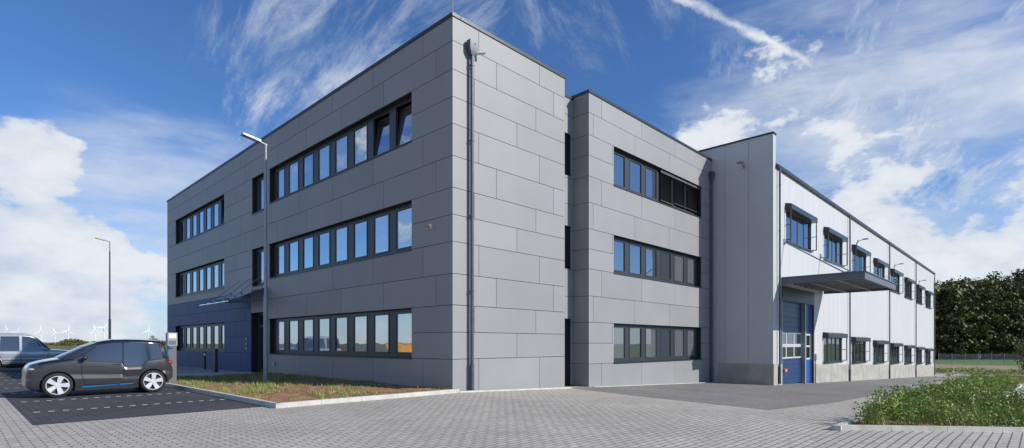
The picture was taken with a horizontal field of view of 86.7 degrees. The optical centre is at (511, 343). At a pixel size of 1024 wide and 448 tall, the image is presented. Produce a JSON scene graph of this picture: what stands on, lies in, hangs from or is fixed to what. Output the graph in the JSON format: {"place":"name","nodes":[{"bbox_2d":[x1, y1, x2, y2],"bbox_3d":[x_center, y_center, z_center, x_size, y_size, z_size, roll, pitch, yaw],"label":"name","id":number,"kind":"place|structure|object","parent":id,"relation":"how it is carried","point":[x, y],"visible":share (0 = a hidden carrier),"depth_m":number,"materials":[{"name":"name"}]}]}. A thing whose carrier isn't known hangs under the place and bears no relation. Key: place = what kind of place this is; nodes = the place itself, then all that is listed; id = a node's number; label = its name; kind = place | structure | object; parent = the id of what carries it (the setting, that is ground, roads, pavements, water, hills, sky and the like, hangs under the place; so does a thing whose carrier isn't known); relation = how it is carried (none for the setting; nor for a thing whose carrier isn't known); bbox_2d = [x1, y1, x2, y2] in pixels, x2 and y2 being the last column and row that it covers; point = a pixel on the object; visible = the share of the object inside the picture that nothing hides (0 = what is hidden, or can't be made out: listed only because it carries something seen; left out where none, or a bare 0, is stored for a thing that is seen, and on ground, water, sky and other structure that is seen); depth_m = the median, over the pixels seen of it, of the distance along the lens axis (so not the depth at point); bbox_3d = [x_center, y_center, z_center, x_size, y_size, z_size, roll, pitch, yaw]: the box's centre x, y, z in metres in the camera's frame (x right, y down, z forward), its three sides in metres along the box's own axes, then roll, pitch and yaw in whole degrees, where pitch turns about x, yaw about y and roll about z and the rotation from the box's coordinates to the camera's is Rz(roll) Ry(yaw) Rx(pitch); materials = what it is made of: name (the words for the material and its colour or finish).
{"place":"outdoors","nodes":[
{"label":"outdoors","id":0,"kind":"place"},
{"bbox_2d":[0,368,263,424],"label":"parking area","id":1,"kind":"object","parent":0,"point":[31,407],"visible":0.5,"depth_m":13.61,"materials":[{"name":"black asphalt"}]},
{"bbox_2d":[0,333,68,367],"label":"parked car","id":2,"kind":"object","parent":1,"relation":"on","point":[19,350],"visible":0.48,"depth_m":29.61,"materials":[{"name":"silver metal"}]},
{"bbox_2d":[22,339,172,397],"bbox_3d":[-12.425,0.675,16.397,2.120,1.654,3.480,0,0,44],"label":"parked car","id":3,"kind":"object","parent":1,"relation":"on","point":[143,364],"visible":1,"depth_m":15.82,"materials":[{"name":"paint"}]},
{"bbox_2d":[177,371,253,375],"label":"path","id":4,"kind":"structure","parent":0,"point":[210,374],"depth_m":26.87,"materials":[{"name":"concrete"}]},
{"bbox_2d":[172,373,447,402],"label":"planting soil","id":5,"kind":"structure","parent":0,"point":[280,396],"depth_m":17.10,"materials":[{"name":"brown soil"}]},
{"bbox_2d":[166,333,176,382],"bbox_3d":[-11.949,0.520,18.821,0.389,1.820,1.668,0,0,-22],"label":"charging station","id":6,"kind":"object","parent":5,"relation":"on","point":[171,341],"visible":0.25,"depth_m":19.34,"materials":[{"name":"white metal"}]},
{"bbox_2d":[241,132,268,381],"bbox_3d":[-9.544,-3.130,20.253,0.318,9.160,1.009,0,0,44],"label":"street lamp","id":7,"kind":"object","parent":5,"relation":"on","point":[265,316],"visible":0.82,"depth_m":20.45,"materials":[{"name":"metal"}]},
{"bbox_2d":[174,372,450,400],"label":"bed weeds","id":8,"kind":"object","parent":5,"relation":"on","point":[221,379],"visible":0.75,"depth_m":18.98,"materials":[{"name":"green plant"}]},
{"bbox_2d":[0,365,1023,447],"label":"pavement","id":9,"kind":"structure","parent":0,"point":[459,420],"depth_m":9.52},
{"bbox_2d":[95,237,110,338],"bbox_3d":[-29.914,-3.130,39.784,0.318,9.160,1.009,0,0,44],"label":"street lamp","id":10,"kind":"object","parent":9,"relation":"on","point":[109,328],"visible":0.7,"depth_m":39.99,"materials":[{"name":"metal"}]},
{"bbox_2d":[213,349,217,372],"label":"mailbox pillar","id":11,"kind":"structure","parent":9,"relation":"on","point":[215,360],"depth_m":28.06,"materials":[{"name":"metal"}]},
{"bbox_2d":[165,382,458,407],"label":"kerb","id":12,"kind":"structure","parent":9,"relation":"on","point":[271,404],"depth_m":14.44,"materials":[{"name":"concrete"}]},
{"bbox_2d":[0,0,1023,342],"label":"sky","id":13,"kind":"structure","parent":0,"point":[907,116],"materials":[{"name":"blue"}]},
{"bbox_2d":[47,344,1011,386],"bbox_3d":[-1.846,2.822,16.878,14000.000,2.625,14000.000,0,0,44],"label":"ground","id":14,"kind":"structure","parent":0,"point":[65,347],"depth_m":500.06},
{"bbox_2d":[44,338,165,345],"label":"distant hedge","id":15,"kind":"object","parent":14,"relation":"on","point":[70,342],"visible":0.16,"depth_m":573.26,"materials":[{"name":"green plant"}]},
{"bbox_2d":[167,0,714,390],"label":"office building","id":16,"kind":"structure","parent":14,"relation":"on","point":[456,201],"depth_m":22.02,"materials":[{"name":"metal"}]},
{"bbox_2d":[175,218,184,244],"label":"window","id":17,"kind":"structure","parent":16,"relation":"in","point":[182,222],"depth_m":37.38,"materials":[{"name":"metal"}]},
{"bbox_2d":[176,272,184,297],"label":"window","id":18,"kind":"structure","parent":16,"relation":"in","point":[182,275],"depth_m":37.38,"materials":[{"name":"glass"}]},
{"bbox_2d":[179,326,184,350],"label":"window","id":19,"kind":"structure","parent":16,"relation":"in","point":[181,328],"depth_m":37.39,"materials":[{"name":"glass"}]},
{"bbox_2d":[181,270,190,296],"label":"window","id":20,"kind":"structure","parent":16,"relation":"in","point":[187,274],"depth_m":36.43,"materials":[{"name":"glass"}]},
{"bbox_2d":[181,215,190,242],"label":"window","id":21,"kind":"structure","parent":16,"relation":"in","point":[188,219],"depth_m":36.43,"materials":[{"name":"glass"}]},
{"bbox_2d":[185,325,190,351],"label":"window","id":22,"kind":"structure","parent":16,"relation":"in","point":[187,328],"depth_m":36.43,"materials":[{"name":"glass"}]},
{"bbox_2d":[187,325,197,351],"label":"window","id":23,"kind":"structure","parent":16,"relation":"in","point":[194,328],"depth_m":35.53,"materials":[{"name":"glass"}]},
{"bbox_2d":[187,268,197,295],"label":"window","id":24,"kind":"structure","parent":16,"relation":"in","point":[194,273],"depth_m":35.53,"materials":[{"name":"glass"}]},
{"bbox_2d":[187,211,197,239],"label":"window","id":25,"kind":"structure","parent":16,"relation":"in","point":[194,217],"depth_m":35.53,"materials":[{"name":"glass"}]},
{"bbox_2d":[193,324,204,351],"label":"window","id":26,"kind":"structure","parent":16,"relation":"in","point":[201,328],"depth_m":34.54,"materials":[{"name":"glass"}]},
{"bbox_2d":[194,207,204,236],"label":"window","id":27,"kind":"structure","parent":16,"relation":"in","point":[201,213],"depth_m":34.54,"materials":[{"name":"glass"}]},
{"bbox_2d":[195,266,204,293],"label":"window","id":28,"kind":"structure","parent":16,"relation":"in","point":[201,271],"depth_m":34.54,"materials":[{"name":"glass"}]},
{"bbox_2d":[200,324,211,351],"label":"window","id":29,"kind":"structure","parent":16,"relation":"in","point":[208,327],"depth_m":33.60,"materials":[{"name":"glass"}]},
{"bbox_2d":[200,264,211,292],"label":"window","id":30,"kind":"structure","parent":16,"relation":"in","point":[208,268],"depth_m":33.61,"materials":[{"name":"glass"}]},
{"bbox_2d":[200,204,211,233],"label":"window","id":31,"kind":"structure","parent":16,"relation":"in","point":[208,209],"depth_m":33.60,"materials":[{"name":"glass"}]},
{"bbox_2d":[208,261,219,291],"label":"window","id":32,"kind":"structure","parent":16,"relation":"in","point":[215,266],"depth_m":32.59,"materials":[{"name":"glass"}]},
{"bbox_2d":[208,199,219,230],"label":"window","id":33,"kind":"structure","parent":16,"relation":"in","point":[216,205],"depth_m":32.59,"materials":[{"name":"glass"}]},
{"bbox_2d":[212,323,219,351],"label":"window","id":34,"kind":"structure","parent":16,"relation":"in","point":[215,327],"depth_m":32.59,"materials":[{"name":"glass"}]},
{"bbox_2d":[215,260,223,289],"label":"window","id":35,"kind":"structure","parent":16,"relation":"in","point":[221,262],"depth_m":31.88,"materials":[{"name":"glass"}]},
{"bbox_2d":[215,197,223,227],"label":"window","id":36,"kind":"structure","parent":16,"relation":"in","point":[221,200],"depth_m":31.99,"materials":[{"name":"metal"}]},
{"bbox_2d":[218,323,223,352],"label":"window","id":37,"kind":"structure","parent":16,"relation":"in","point":[221,324],"depth_m":31.87,"materials":[{"name":"metal"}]},
{"bbox_2d":[251,248,263,287],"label":"window","id":38,"kind":"structure","parent":16,"relation":"in","point":[260,252],"depth_m":27.97,"materials":[{"name":"metal"}]},
{"bbox_2d":[251,176,263,214],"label":"window","id":39,"kind":"structure","parent":16,"relation":"in","point":[260,181],"depth_m":27.97,"materials":[{"name":"metal"}]},
{"bbox_2d":[257,313,262,371],"bbox_3d":[-12.651,-0.065,27.815,1.840,3.050,0.100,0,0,44],"label":"door","id":40,"kind":"structure","parent":16,"relation":"in","point":[259,315],"depth_m":28.21,"materials":[{"name":"metal"}]},
{"bbox_2d":[268,241,286,278],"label":"window","id":41,"kind":"structure","parent":16,"relation":"in","point":[280,249],"depth_m":26.27,"materials":[{"name":"glass"}]},
{"bbox_2d":[268,163,286,203],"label":"window","id":42,"kind":"structure","parent":16,"relation":"in","point":[280,174],"depth_m":26.27,"materials":[{"name":"metal"}]},
{"bbox_2d":[274,318,286,354],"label":"window","id":43,"kind":"structure","parent":16,"relation":"in","point":[280,325],"depth_m":26.27,"materials":[{"name":"metal"}]},
{"bbox_2d":[281,317,300,354],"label":"window","id":44,"kind":"structure","parent":16,"relation":"in","point":[293,324],"depth_m":25.20,"materials":[{"name":"glass"}]},
{"bbox_2d":[281,237,300,276],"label":"window","id":45,"kind":"structure","parent":16,"relation":"in","point":[293,245],"depth_m":25.20,"materials":[{"name":"glass"}]},
{"bbox_2d":[281,156,300,198],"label":"window","id":46,"kind":"structure","parent":16,"relation":"in","point":[294,166],"depth_m":25.20,"materials":[{"name":"glass"}]},
{"bbox_2d":[295,316,315,355],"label":"window","id":47,"kind":"structure","parent":16,"relation":"in","point":[308,324],"depth_m":24.21,"materials":[{"name":"glass"}]},
{"bbox_2d":[295,232,315,273],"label":"window","id":48,"kind":"structure","parent":16,"relation":"in","point":[308,242],"depth_m":24.21,"materials":[{"name":"glass"}]},
{"bbox_2d":[295,148,315,192],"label":"window","id":49,"kind":"structure","parent":16,"relation":"in","point":[308,160],"depth_m":24.21,"materials":[{"name":"glass"}]},
{"bbox_2d":[310,315,331,355],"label":"window","id":50,"kind":"structure","parent":16,"relation":"in","point":[323,322],"depth_m":23.17,"materials":[{"name":"glass"}]},
{"bbox_2d":[310,227,331,270],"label":"window","id":51,"kind":"structure","parent":16,"relation":"in","point":[323,237],"depth_m":23.17,"materials":[{"name":"glass"}]},
{"bbox_2d":[310,139,331,185],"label":"window","id":52,"kind":"structure","parent":16,"relation":"in","point":[324,151],"depth_m":23.17,"materials":[{"name":"glass"}]},
{"bbox_2d":[327,313,350,356],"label":"window","id":53,"kind":"structure","parent":16,"relation":"in","point":[341,323],"depth_m":22.17,"materials":[{"name":"glass"}]},
{"bbox_2d":[327,221,350,266],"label":"window","id":54,"kind":"structure","parent":16,"relation":"in","point":[341,234],"depth_m":22.17,"materials":[{"name":"glass"}]},
{"bbox_2d":[327,129,350,178],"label":"window","id":55,"kind":"structure","parent":16,"relation":"in","point":[341,144],"depth_m":22.17,"materials":[{"name":"glass"}]},
{"bbox_2d":[345,312,369,357],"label":"window","id":56,"kind":"structure","parent":16,"relation":"in","point":[360,322],"depth_m":21.12,"materials":[{"name":"glass"}]},
{"bbox_2d":[345,216,369,263],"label":"window","id":57,"kind":"structure","parent":16,"relation":"in","point":[360,228],"depth_m":21.12,"materials":[{"name":"glass"}]},
{"bbox_2d":[345,119,369,170],"bbox_3d":[-5.960,-7.687,21.045,1.478,1.725,0.350,0,0,44],"label":"window","id":58,"kind":"structure","parent":16,"relation":"in","point":[360,134],"depth_m":21.14,"materials":[{"name":"glass"}]},
{"bbox_2d":[364,310,392,357],"bbox_3d":[-4.898,-0.342,20.018,1.478,1.735,0.350,0,0,44],"label":"window","id":59,"kind":"structure","parent":16,"relation":"in","point":[381,322],"depth_m":20.11,"materials":[{"name":"glass"}]},
{"bbox_2d":[364,209,392,259],"bbox_3d":[-4.898,-4.012,20.018,1.478,1.715,0.350,0,0,44],"label":"window","id":60,"kind":"structure","parent":16,"relation":"in","point":[381,223],"depth_m":20.08,"materials":[{"name":"glass"}]},
{"bbox_2d":[364,106,392,161],"bbox_3d":[-4.834,-7.687,20.084,1.478,1.725,0.534,0,0,44],"label":"window","id":61,"kind":"structure","parent":16,"relation":"in","point":[384,136],"depth_m":20.27,"materials":[{"name":"glass"}]},
{"bbox_2d":[386,309,411,358],"bbox_3d":[-3.836,-0.342,18.990,1.478,1.735,0.350,0,0,44],"label":"window","id":62,"kind":"structure","parent":16,"relation":"in","point":[402,318],"depth_m":19.14,"materials":[{"name":"glass"}]},
{"bbox_2d":[386,96,411,152],"bbox_3d":[-3.772,-7.687,19.056,1.478,1.725,0.534,0,0,44],"label":"window","id":63,"kind":"structure","parent":16,"relation":"in","point":[402,135],"depth_m":19.34,"materials":[{"name":"glass"}]},
{"bbox_2d":[386,203,412,254],"bbox_3d":[-3.836,-4.012,18.990,1.478,1.715,0.350,0,0,44],"label":"window","id":64,"kind":"structure","parent":16,"relation":"in","point":[402,215],"depth_m":19.15,"materials":[{"name":"glass"}]},
{"bbox_2d":[564,319,567,385],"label":"window","id":65,"kind":"structure","parent":16,"relation":"in","point":[566,320],"depth_m":22.48,"materials":[{"name":"metal"}]},
{"bbox_2d":[564,227,567,267],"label":"window","id":66,"kind":"structure","parent":16,"relation":"in","point":[566,228],"depth_m":22.48,"materials":[{"name":"metal"}]},
{"bbox_2d":[564,135,567,174],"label":"window","id":67,"kind":"structure","parent":16,"relation":"in","point":[566,137],"depth_m":22.48,"materials":[{"name":"metal"}]},
{"bbox_2d":[613,150,631,191],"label":"window","id":68,"kind":"structure","parent":16,"relation":"in","point":[620,159],"depth_m":24.13,"materials":[{"name":"glass"}]},
{"bbox_2d":[614,324,631,363],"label":"window","id":69,"kind":"structure","parent":16,"relation":"in","point":[620,330],"depth_m":24.13,"materials":[{"name":"glass"}]},
{"bbox_2d":[614,237,631,276],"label":"window","id":70,"kind":"structure","parent":16,"relation":"in","point":[620,245],"depth_m":24.13,"materials":[{"name":"glass"}]},
{"bbox_2d":[627,324,647,362],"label":"window","id":71,"kind":"structure","parent":16,"relation":"in","point":[634,332],"depth_m":24.97,"materials":[{"name":"glass"}]},
{"bbox_2d":[627,240,647,278],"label":"window","id":72,"kind":"structure","parent":16,"relation":"in","point":[634,249],"depth_m":24.97,"materials":[{"name":"glass"}]},
{"bbox_2d":[627,155,647,197],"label":"window","id":73,"kind":"structure","parent":16,"relation":"in","point":[634,167],"depth_m":24.97,"materials":[{"name":"glass"}]},
{"bbox_2d":[643,325,661,361],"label":"window","id":74,"kind":"structure","parent":16,"relation":"in","point":[650,333],"depth_m":26.00,"materials":[{"name":"glass"}]},
{"bbox_2d":[643,244,662,281],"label":"window","id":75,"kind":"structure","parent":16,"relation":"in","point":[650,253],"depth_m":26.00,"materials":[{"name":"glass"}]},
{"bbox_2d":[643,163,662,203],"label":"window","id":76,"kind":"structure","parent":16,"relation":"in","point":[650,174],"depth_m":26.00,"materials":[{"name":"glass"}]},
{"bbox_2d":[659,326,676,360],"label":"window","id":77,"kind":"structure","parent":16,"relation":"in","point":[665,332],"depth_m":27.05,"materials":[{"name":"glass"}]},
{"bbox_2d":[659,248,676,283],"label":"window","id":78,"kind":"structure","parent":16,"relation":"in","point":[665,256],"depth_m":27.05,"materials":[{"name":"glass"}]},
{"bbox_2d":[659,170,676,208],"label":"window","id":79,"kind":"structure","parent":16,"relation":"in","point":[665,179],"depth_m":27.05,"materials":[{"name":"metal"}]},
{"bbox_2d":[673,326,689,360],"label":"window","id":80,"kind":"structure","parent":16,"relation":"in","point":[679,333],"depth_m":28.11,"materials":[{"name":"glass"}]},
{"bbox_2d":[673,252,689,285],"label":"window","id":81,"kind":"structure","parent":16,"relation":"in","point":[679,260],"depth_m":28.11,"materials":[{"name":"glass"}]},
{"bbox_2d":[673,176,689,213],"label":"window","id":82,"kind":"structure","parent":16,"relation":"in","point":[679,185],"depth_m":28.03,"materials":[{"name":"metal"}]},
{"bbox_2d":[686,327,701,359],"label":"window","id":83,"kind":"structure","parent":16,"relation":"in","point":[691,332],"depth_m":29.09,"materials":[{"name":"glass"}]},
{"bbox_2d":[686,255,701,287],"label":"window","id":84,"kind":"structure","parent":16,"relation":"in","point":[691,262],"depth_m":29.09,"materials":[{"name":"glass"}]},
{"bbox_2d":[686,182,701,218],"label":"window","id":85,"kind":"structure","parent":16,"relation":"in","point":[691,190],"depth_m":29.09,"materials":[{"name":"metal"}]},
{"bbox_2d":[699,131,935,384],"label":"warehouse hall","id":86,"kind":"structure","parent":14,"relation":"on","point":[811,284],"depth_m":30.73,"materials":[{"name":"metal"}]},
{"bbox_2d":[783,301,800,383],"bbox_3d":[15.646,-0.040,30.567,0.056,4.600,4.000,0,0,44],"label":"loading door","id":87,"kind":"structure","parent":86,"relation":"in","point":[791,311],"depth_m":30.78,"materials":[{"name":"blue metal"}]},
{"bbox_2d":[785,203,817,251],"bbox_3d":[16.544,-6.575,31.090,0.480,2.110,4.840,0,0,44],"label":"window","id":88,"kind":"structure","parent":86,"relation":"in","point":[797,229],"depth_m":31.10,"materials":[{"name":"glass"}]},
{"bbox_2d":[806,305,810,382],"bbox_3d":[17.748,0.010,32.638,0.139,4.700,1.500,0,0,44],"label":"side door","id":89,"kind":"structure","parent":86,"relation":"in","point":[808,307],"depth_m":32.86,"materials":[{"name":"blue metal"}]},
{"bbox_2d":[823,332,847,363],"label":"window","id":90,"kind":"structure","parent":86,"relation":"in","point":[831,341],"depth_m":36.32,"materials":[{"name":"glass"}]},
{"bbox_2d":[824,227,847,266],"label":"window","id":91,"kind":"structure","parent":86,"relation":"in","point":[832,247],"depth_m":36.40,"materials":[{"name":"glass"}]},
{"bbox_2d":[851,337,870,363],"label":"window","id":92,"kind":"structure","parent":86,"relation":"in","point":[858,343],"depth_m":41.62,"materials":[{"name":"glass"}]},
{"bbox_2d":[852,244,870,271],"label":"window","id":93,"kind":"structure","parent":86,"relation":"in","point":[858,260],"depth_m":41.68,"materials":[{"name":"glass"}]},
{"bbox_2d":[873,258,888,279],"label":"window","id":94,"kind":"structure","parent":86,"relation":"in","point":[879,265],"depth_m":47.20,"materials":[{"name":"glass"}]},
{"bbox_2d":[873,340,888,363],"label":"window","id":95,"kind":"structure","parent":86,"relation":"in","point":[877,344],"depth_m":46.90,"materials":[{"name":"metal"}]},
{"bbox_2d":[890,268,903,293],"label":"window","id":96,"kind":"structure","parent":86,"relation":"in","point":[894,278],"depth_m":52.52,"materials":[{"name":"metal"}]},
{"bbox_2d":[890,343,903,363],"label":"window","id":97,"kind":"structure","parent":86,"relation":"in","point":[893,346],"depth_m":51.79,"materials":[{"name":"metal"}]},
{"bbox_2d":[904,345,914,364],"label":"window","id":98,"kind":"structure","parent":86,"relation":"in","point":[907,348],"depth_m":57.36,"materials":[{"name":"metal"}]},
{"bbox_2d":[904,277,915,299],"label":"window","id":99,"kind":"structure","parent":86,"relation":"in","point":[907,286],"depth_m":57.13,"materials":[{"name":"glass"}]},
{"bbox_2d":[925,348,933,364],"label":"window","id":100,"kind":"structure","parent":86,"relation":"in","point":[927,350],"depth_m":68.36,"materials":[{"name":"metal"}]},
{"bbox_2d":[466,373,1023,446],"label":"pavement","id":101,"kind":"structure","parent":0,"point":[826,415],"depth_m":13.06,"materials":[{"name":"grey concrete"}]},
{"bbox_2d":[459,387,571,392],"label":"kerb","id":102,"kind":"structure","parent":101,"relation":"on","point":[514,389],"depth_m":18.30,"materials":[{"name":"concrete"}]},
{"bbox_2d":[831,412,1023,432],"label":"kerb","id":103,"kind":"structure","parent":101,"relation":"on","point":[844,425],"depth_m":9.59,"materials":[{"name":"concrete"}]},
{"bbox_2d":[576,376,957,409],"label":"driveway","id":104,"kind":"structure","parent":0,"point":[768,397],"depth_m":20.91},
{"bbox_2d":[849,368,1023,426],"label":"bed plants","id":105,"kind":"object","parent":0,"point":[965,381],"visible":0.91,"depth_m":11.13,"materials":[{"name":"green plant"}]},
{"bbox_2d":[935,364,1023,375],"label":"soil field","id":106,"kind":"structure","parent":0,"point":[993,367],"depth_m":93.69,"materials":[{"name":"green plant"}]},
{"bbox_2d":[935,366,1023,374],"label":"field scrub","id":107,"kind":"object","parent":106,"relation":"on","point":[948,370],"visible":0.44,"depth_m":77.60,"materials":[{"name":"green plant"}]},
{"bbox_2d":[935,356,1023,365],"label":"crop field","id":108,"kind":"structure","parent":0,"point":[985,362],"depth_m":118.36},
{"bbox_2d":[935,268,1023,358],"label":"forest","id":109,"kind":"object","parent":108,"relation":"on","point":[970,303],"depth_m":140.27,"materials":[{"name":"green plant"}]},
{"bbox_2d":[938,353,1022,364],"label":"fence","id":110,"kind":"object","parent":108,"relation":"on","point":[992,359],"visible":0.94,"depth_m":103.00,"materials":[{"name":"metal"}]},
{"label":"verge","id":111,"kind":"structure","parent":0,"visible":0},
{"bbox_2d":[1009,337,1023,371],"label":"tree","id":112,"kind":"object","parent":111,"relation":"on","point":[1020,352],"visible":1,"depth_m":66.66,"materials":[{"name":"green plant"}]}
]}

